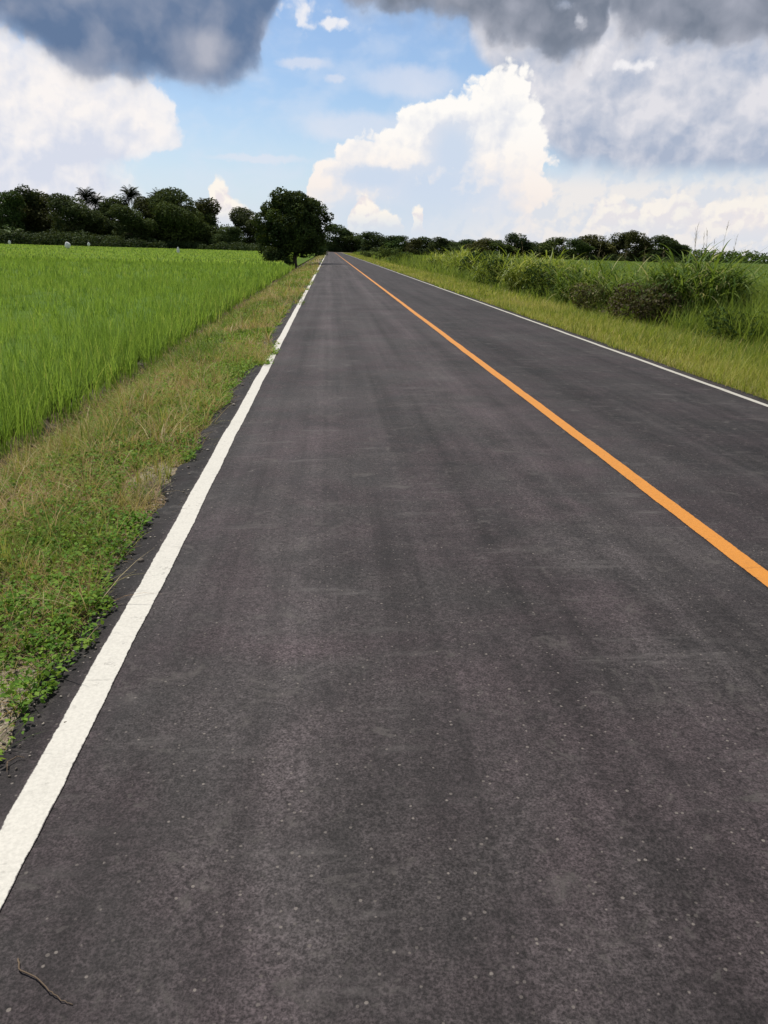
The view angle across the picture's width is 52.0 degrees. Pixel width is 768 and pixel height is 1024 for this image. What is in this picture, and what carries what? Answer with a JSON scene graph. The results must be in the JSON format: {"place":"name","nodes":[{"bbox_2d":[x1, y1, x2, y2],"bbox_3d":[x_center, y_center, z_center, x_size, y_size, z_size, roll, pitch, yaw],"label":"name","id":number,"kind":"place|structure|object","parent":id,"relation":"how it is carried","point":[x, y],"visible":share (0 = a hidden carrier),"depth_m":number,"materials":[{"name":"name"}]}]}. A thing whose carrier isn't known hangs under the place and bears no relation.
{"place":"outdoors","nodes":[
{"label":"outdoors","id":0,"kind":"place"},
{"bbox_2d":[0,252,765,753],"bbox_3d":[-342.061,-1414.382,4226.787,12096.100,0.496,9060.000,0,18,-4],"label":"ground","id":1,"kind":"structure","parent":0,"point":[4,736],"depth_m":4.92,"materials":[{"name":"green plant"}]},
{"bbox_2d":[0,190,26,234],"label":"dark tree","id":2,"kind":"object","parent":1,"relation":"on","point":[13,201],"visible":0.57,"depth_m":247.56,"materials":[{"name":"green plant"}]},
{"bbox_2d":[0,226,26,243],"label":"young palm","id":3,"kind":"object","parent":1,"relation":"on","point":[12,234],"visible":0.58,"depth_m":236.48,"materials":[{"name":"green plant"}]},
{"bbox_2d":[6,185,47,231],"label":"dark tree","id":4,"kind":"object","parent":1,"relation":"on","point":[26,193],"visible":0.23,"depth_m":258.30,"materials":[{"name":"green plant"}]},
{"bbox_2d":[15,191,66,233],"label":"dark tree","id":5,"kind":"object","parent":1,"relation":"on","point":[32,217],"visible":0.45,"depth_m":258.07,"materials":[{"name":"green plant"}]},
{"bbox_2d":[65,242,70,248],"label":"bird scarer","id":6,"kind":"object","parent":1,"relation":"on","point":[67,244],"visible":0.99,"depth_m":138.70,"materials":[{"name":"white plastic"}]},
{"bbox_2d":[45,192,110,243],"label":"dark tree","id":7,"kind":"object","parent":1,"relation":"on","point":[85,218],"visible":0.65,"depth_m":247.76,"materials":[{"name":"green plant"}]},
{"bbox_2d":[74,186,97,207],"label":"coconut palm","id":8,"kind":"object","parent":1,"relation":"on","point":[85,196],"visible":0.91,"depth_m":264.73,"materials":[{"name":"green plant"}]},
{"bbox_2d":[87,192,105,208],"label":"coconut palm","id":9,"kind":"object","parent":1,"relation":"on","point":[95,201],"visible":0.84,"depth_m":266.50,"materials":[{"name":"green plant"}]},
{"bbox_2d":[91,194,129,235],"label":"dark tree","id":10,"kind":"object","parent":1,"relation":"on","point":[103,208],"visible":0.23,"depth_m":263.35,"materials":[{"name":"green plant"}]},
{"bbox_2d":[118,185,139,206],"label":"coconut palm","id":11,"kind":"object","parent":1,"relation":"on","point":[130,194],"visible":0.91,"depth_m":265.68,"materials":[{"name":"green plant"}]},
{"bbox_2d":[0,348,263,776],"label":"gravel","id":12,"kind":"structure","parent":1,"relation":"on","point":[140,560],"depth_m":3.78,"materials":[{"name":"grey gravel"}]},
{"bbox_2d":[108,203,158,240],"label":"dark tree","id":13,"kind":"object","parent":1,"relation":"on","point":[139,225],"visible":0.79,"depth_m":247.79,"materials":[{"name":"green plant"}]},
{"bbox_2d":[132,196,174,241],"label":"dark tree","id":14,"kind":"object","parent":1,"relation":"on","point":[140,205],"visible":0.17,"depth_m":259.86,"materials":[{"name":"green plant"}]},
{"bbox_2d":[0,243,317,459],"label":"rice crop","id":15,"kind":"object","parent":1,"relation":"on","point":[73,319],"visible":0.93,"depth_m":20.26,"materials":[{"name":"green plant"}]},
{"bbox_2d":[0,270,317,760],"bbox_3d":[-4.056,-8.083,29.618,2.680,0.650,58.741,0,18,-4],"label":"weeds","id":16,"kind":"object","parent":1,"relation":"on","point":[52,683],"visible":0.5,"depth_m":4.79,"materials":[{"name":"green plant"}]},
{"bbox_2d":[146,187,217,248],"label":"dark tree","id":17,"kind":"object","parent":1,"relation":"on","point":[165,206],"visible":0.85,"depth_m":254.95,"materials":[{"name":"green plant"}]},
{"bbox_2d":[176,197,221,246],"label":"dark tree","id":18,"kind":"object","parent":1,"relation":"on","point":[205,206],"visible":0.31,"depth_m":267.88,"materials":[{"name":"green plant"}]},
{"bbox_2d":[202,211,217,237],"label":"dark tree","id":19,"kind":"object","parent":1,"relation":"on","point":[212,222],"visible":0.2,"depth_m":266.30,"materials":[{"name":"green plant"}]},
{"bbox_2d":[208,226,242,249],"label":"dark tree","id":20,"kind":"object","parent":1,"relation":"on","point":[229,234],"visible":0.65,"depth_m":258.75,"materials":[{"name":"green plant"}]},
{"bbox_2d":[228,206,266,249],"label":"dark tree","id":21,"kind":"object","parent":1,"relation":"on","point":[239,218],"visible":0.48,"depth_m":270.19,"materials":[{"name":"green plant"}]},
{"bbox_2d":[262,246,291,265],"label":"bush","id":22,"kind":"object","parent":1,"relation":"on","point":[273,255],"visible":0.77,"depth_m":80.96,"materials":[{"name":"green plant"}]},
{"bbox_2d":[282,257,294,264],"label":"bush","id":23,"kind":"object","parent":1,"relation":"on","point":[290,259],"visible":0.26,"depth_m":81.68,"materials":[{"name":"green plant"}]},
{"bbox_2d":[249,186,333,266],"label":"lone tree","id":24,"kind":"object","parent":1,"relation":"on","point":[293,223],"visible":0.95,"depth_m":82.59,"materials":[{"name":"green plant"}]},
{"bbox_2d":[310,235,327,256],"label":"roadside tree","id":25,"kind":"object","parent":1,"relation":"on","point":[320,251],"visible":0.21,"depth_m":192.74,"materials":[{"name":"green plant"}]},
{"bbox_2d":[320,224,354,251],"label":"roadside tree","id":26,"kind":"object","parent":1,"relation":"on","point":[334,242],"visible":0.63,"depth_m":422.12,"materials":[{"name":"green plant"}]},
{"bbox_2d":[0,219,686,262],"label":"undergrowth","id":27,"kind":"object","parent":1,"relation":"on","point":[44,237],"visible":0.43,"depth_m":244.54,"materials":[{"name":"green plant"}]},
{"bbox_2d":[339,232,360,252],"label":"roadside tree","id":28,"kind":"object","parent":1,"relation":"on","point":[349,241],"visible":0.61,"depth_m":420.42,"materials":[{"name":"green plant"}]},
{"bbox_2d":[352,234,370,250],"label":"roadside tree","id":29,"kind":"object","parent":1,"relation":"on","point":[357,239],"visible":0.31,"depth_m":413.86,"materials":[{"name":"green plant"}]},
{"bbox_2d":[360,251,374,256],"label":"bush","id":30,"kind":"object","parent":1,"relation":"on","point":[366,254],"visible":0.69,"depth_m":175.31,"materials":[{"name":"green plant"}]},
{"bbox_2d":[357,231,386,252],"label":"skyline tree","id":31,"kind":"object","parent":1,"relation":"on","point":[374,238],"visible":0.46,"depth_m":316.84,"materials":[{"name":"green plant"}]},
{"bbox_2d":[372,235,401,250],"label":"skyline tree","id":32,"kind":"object","parent":1,"relation":"on","point":[383,240],"visible":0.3,"depth_m":311.12,"materials":[{"name":"green plant"}]},
{"bbox_2d":[375,245,402,258],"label":"bush","id":33,"kind":"object","parent":1,"relation":"on","point":[388,252],"visible":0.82,"depth_m":141.79,"materials":[{"name":"green plant"}]},
{"bbox_2d":[383,235,409,253],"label":"skyline tree","id":34,"kind":"object","parent":1,"relation":"on","point":[391,244],"visible":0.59,"depth_m":308.46,"materials":[{"name":"green plant"}]},
{"bbox_2d":[386,251,412,262],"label":"bush","id":35,"kind":"object","parent":1,"relation":"on","point":[397,256],"visible":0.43,"depth_m":106.51,"materials":[{"name":"green plant"}]},
{"bbox_2d":[396,238,422,254],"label":"skyline tree","id":36,"kind":"object","parent":1,"relation":"on","point":[414,244],"visible":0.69,"depth_m":308.45,"materials":[{"name":"green plant"}]},
{"bbox_2d":[417,236,433,254],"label":"skyline tree","id":37,"kind":"object","parent":1,"relation":"on","point":[425,240],"visible":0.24,"depth_m":323.71,"materials":[{"name":"green plant"}]},
{"bbox_2d":[422,236,451,254],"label":"skyline tree","id":38,"kind":"object","parent":1,"relation":"on","point":[438,241],"visible":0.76,"depth_m":307.23,"materials":[{"name":"green plant"}]},
{"bbox_2d":[422,250,455,263],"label":"cane mound","id":39,"kind":"object","parent":1,"relation":"on","point":[431,258],"visible":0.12,"depth_m":81.83,"materials":[{"name":"green plant"}]},
{"bbox_2d":[437,240,466,255],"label":"skyline tree","id":40,"kind":"object","parent":1,"relation":"on","point":[453,246],"visible":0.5,"depth_m":307.00,"materials":[{"name":"green plant"}]},
{"bbox_2d":[432,245,487,265],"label":"cane mound","id":41,"kind":"object","parent":1,"relation":"on","point":[450,255],"visible":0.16,"depth_m":71.48,"materials":[{"name":"green plant"}]},
{"bbox_2d":[445,251,474,270],"bbox_3d":[7.015,-20.056,63.612,5.833,2.095,5.282,0,18,-4],"label":"cane mound","id":42,"kind":"object","parent":1,"relation":"on","point":[454,258],"visible":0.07,"depth_m":63.39,"materials":[{"name":"green plant"}]},
{"bbox_2d":[456,239,475,251],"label":"skyline tree","id":43,"kind":"object","parent":1,"relation":"on","point":[462,242],"visible":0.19,"depth_m":325.02,"materials":[{"name":"green plant"}]},
{"bbox_2d":[464,237,497,253],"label":"skyline tree","id":44,"kind":"object","parent":1,"relation":"on","point":[481,244],"visible":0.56,"depth_m":314.97,"materials":[{"name":"green plant"}]},
{"bbox_2d":[457,249,507,274],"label":"bank shrub","id":45,"kind":"object","parent":1,"relation":"on","point":[467,259],"visible":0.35,"depth_m":54.29,"materials":[{"name":"green plant"}]},
{"bbox_2d":[481,254,519,286],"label":"bank shrub","id":46,"kind":"object","parent":1,"relation":"on","point":[496,263],"visible":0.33,"depth_m":41.30,"materials":[{"name":"green plant"}]},
{"bbox_2d":[459,246,544,281],"bbox_3d":[7.303,-14.386,46.251,6.019,2.717,6.074,15,23,36],"label":"cane clump","id":47,"kind":"object","parent":1,"relation":"on","point":[478,268],"visible":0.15,"depth_m":46.01,"materials":[{"name":"green plant"}]},
{"bbox_2d":[487,240,518,257],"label":"skyline tree","id":48,"kind":"object","parent":1,"relation":"on","point":[509,248],"visible":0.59,"depth_m":312.56,"materials":[{"name":"green plant"}]},
{"bbox_2d":[266,243,767,263],"bbox_3d":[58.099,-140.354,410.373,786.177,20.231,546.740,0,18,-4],"label":"distant wood","id":49,"kind":"object","parent":1,"relation":"on","point":[749,256],"visible":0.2,"depth_m":482.10,"materials":[{"name":"green plant"}]},
{"bbox_2d":[504,232,532,257],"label":"skyline tree","id":50,"kind":"object","parent":1,"relation":"on","point":[517,241],"visible":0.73,"depth_m":314.43,"materials":[{"name":"green plant"}]},
{"bbox_2d":[526,241,550,258],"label":"skyline tree","id":51,"kind":"object","parent":1,"relation":"on","point":[536,249],"visible":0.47,"depth_m":316.33,"materials":[{"name":"green plant"}]},
{"bbox_2d":[488,238,593,292],"bbox_3d":[7.601,-11.328,36.906,5.495,3.074,5.441,15,22,34],"label":"cane clump","id":52,"kind":"object","parent":1,"relation":"on","point":[512,279],"visible":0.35,"depth_m":36.53,"materials":[{"name":"green plant"}]},
{"bbox_2d":[518,260,579,297],"bbox_3d":[7.239,-9.420,32.695,2.627,1.916,2.843,-8,21,-27],"label":"bank shrub","id":53,"kind":"object","parent":1,"relation":"on","point":[547,281],"visible":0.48,"depth_m":32.60,"materials":[{"name":"green plant"}]},
{"bbox_2d":[535,237,567,258],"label":"skyline tree","id":54,"kind":"object","parent":1,"relation":"on","point":[548,245],"visible":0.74,"depth_m":314.55,"materials":[{"name":"green plant"}]},
{"bbox_2d":[554,238,596,259],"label":"skyline tree","id":55,"kind":"object","parent":1,"relation":"on","point":[581,247],"visible":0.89,"depth_m":309.09,"materials":[{"name":"green plant"}]},
{"bbox_2d":[561,282,622,314],"bbox_3d":[6.937,-6.764,25.649,2.218,1.412,2.162,0,18,-4],"label":"dry shrub","id":56,"kind":"object","parent":1,"relation":"on","point":[590,298],"visible":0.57,"depth_m":25.35,"materials":[{"name":"green plant"}]},
{"bbox_2d":[578,234,616,259],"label":"skyline tree","id":57,"kind":"object","parent":1,"relation":"on","point":[595,242],"visible":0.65,"depth_m":324.83,"materials":[{"name":"green plant"}]},
{"bbox_2d":[541,244,656,303],"bbox_3d":[7.760,-8.644,29.218,4.327,2.514,4.636,0,18,-4],"label":"cane clump","id":58,"kind":"object","parent":1,"relation":"on","point":[568,281],"visible":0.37,"depth_m":28.84,"materials":[{"name":"green plant"}]},
{"bbox_2d":[604,232,634,259],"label":"skyline tree","id":59,"kind":"object","parent":1,"relation":"on","point":[619,244],"visible":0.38,"depth_m":332.52,"materials":[{"name":"green plant"}]},
{"bbox_2d":[580,247,673,312],"bbox_3d":[8.566,-7.287,25.424,4.445,2.545,4.397,9,20,21],"label":"cane clump","id":60,"kind":"object","parent":1,"relation":"on","point":[625,276],"visible":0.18,"depth_m":25.35,"materials":[{"name":"green plant"}]},
{"bbox_2d":[617,230,653,261],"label":"skyline tree","id":61,"kind":"object","parent":1,"relation":"on","point":[643,242],"visible":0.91,"depth_m":311.77,"materials":[{"name":"green plant"}]},
{"bbox_2d":[600,277,694,323],"bbox_3d":[7.267,-5.713,21.821,2.234,1.558,2.465,-16,25,-42],"label":"dry shrub","id":62,"kind":"object","parent":1,"relation":"on","point":[644,306],"visible":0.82,"depth_m":21.40,"materials":[{"name":"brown plant"}]},
{"bbox_2d":[646,234,691,259],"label":"skyline tree","id":63,"kind":"object","parent":1,"relation":"on","point":[674,244],"visible":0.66,"depth_m":330.88,"materials":[{"name":"green plant"}]},
{"bbox_2d":[664,252,698,262],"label":"skyline tree","id":64,"kind":"object","parent":1,"relation":"on","point":[685,256],"visible":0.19,"depth_m":334.54,"materials":[{"name":"green plant"}]},
{"bbox_2d":[619,224,767,321],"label":"cane clump","id":65,"kind":"object","parent":1,"relation":"on","point":[693,283],"visible":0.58,"depth_m":21.62,"materials":[{"name":"green plant"}]},
{"bbox_2d":[691,306,767,345],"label":"shrub","id":66,"kind":"object","parent":1,"relation":"on","point":[724,324],"visible":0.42,"depth_m":18.13,"materials":[{"name":"green plant"}]},
{"bbox_2d":[694,221,767,302],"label":"cane clump","id":67,"kind":"object","parent":1,"relation":"on","point":[755,285],"visible":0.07,"depth_m":24.00,"materials":[{"name":"green plant"}]},
{"bbox_2d":[0,252,767,1023],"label":"road","id":68,"kind":"structure","parent":0,"point":[438,692],"depth_m":2.82,"materials":[{"name":"grey asphalt"}]},
{"bbox_2d":[5,756,23,767],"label":"twig","id":69,"kind":"object","parent":68,"relation":"on","point":[10,760],"visible":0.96,"depth_m":2.56,"materials":[{"name":"wood"}]},
{"bbox_2d":[17,958,72,1004],"bbox_3d":[-0.779,1.069,1.788,0.212,0.014,0.020,14,22,32],"label":"twig","id":70,"kind":"object","parent":68,"relation":"on","point":[34,976],"visible":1,"depth_m":1.79,"materials":[{"name":"wood"}]},
{"bbox_2d":[0,257,324,909],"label":"road edge line","id":71,"kind":"object","parent":68,"relation":"on","point":[26,817],"visible":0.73,"depth_m":2.98,"materials":[{"name":"white paint"}]},
{"bbox_2d":[337,254,767,586],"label":"road centre line","id":72,"kind":"object","parent":68,"relation":"on","point":[735,554],"visible":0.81,"depth_m":5.71,"materials":[{"name":"orange paint"}]},
{"bbox_2d":[346,254,767,406],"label":"road edge line","id":73,"kind":"object","parent":68,"relation":"on","point":[741,396],"visible":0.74,"depth_m":13.07,"materials":[{"name":"white paint"}]},
{"bbox_2d":[0,0,767,260],"label":"sky","id":74,"kind":"structure","parent":0,"point":[455,120],"materials":[{"name":"blue"}]},
{"bbox_2d":[344,252,767,399],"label":"roadside grass","id":75,"kind":"structure","parent":0,"point":[726,361],"depth_m":16.87,"materials":[{"name":"green plant"}]},
{"bbox_2d":[352,251,767,347],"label":"field grass","id":76,"kind":"structure","parent":0,"point":[415,261],"depth_m":23.89,"materials":[{"name":"green plant"}]}
]}

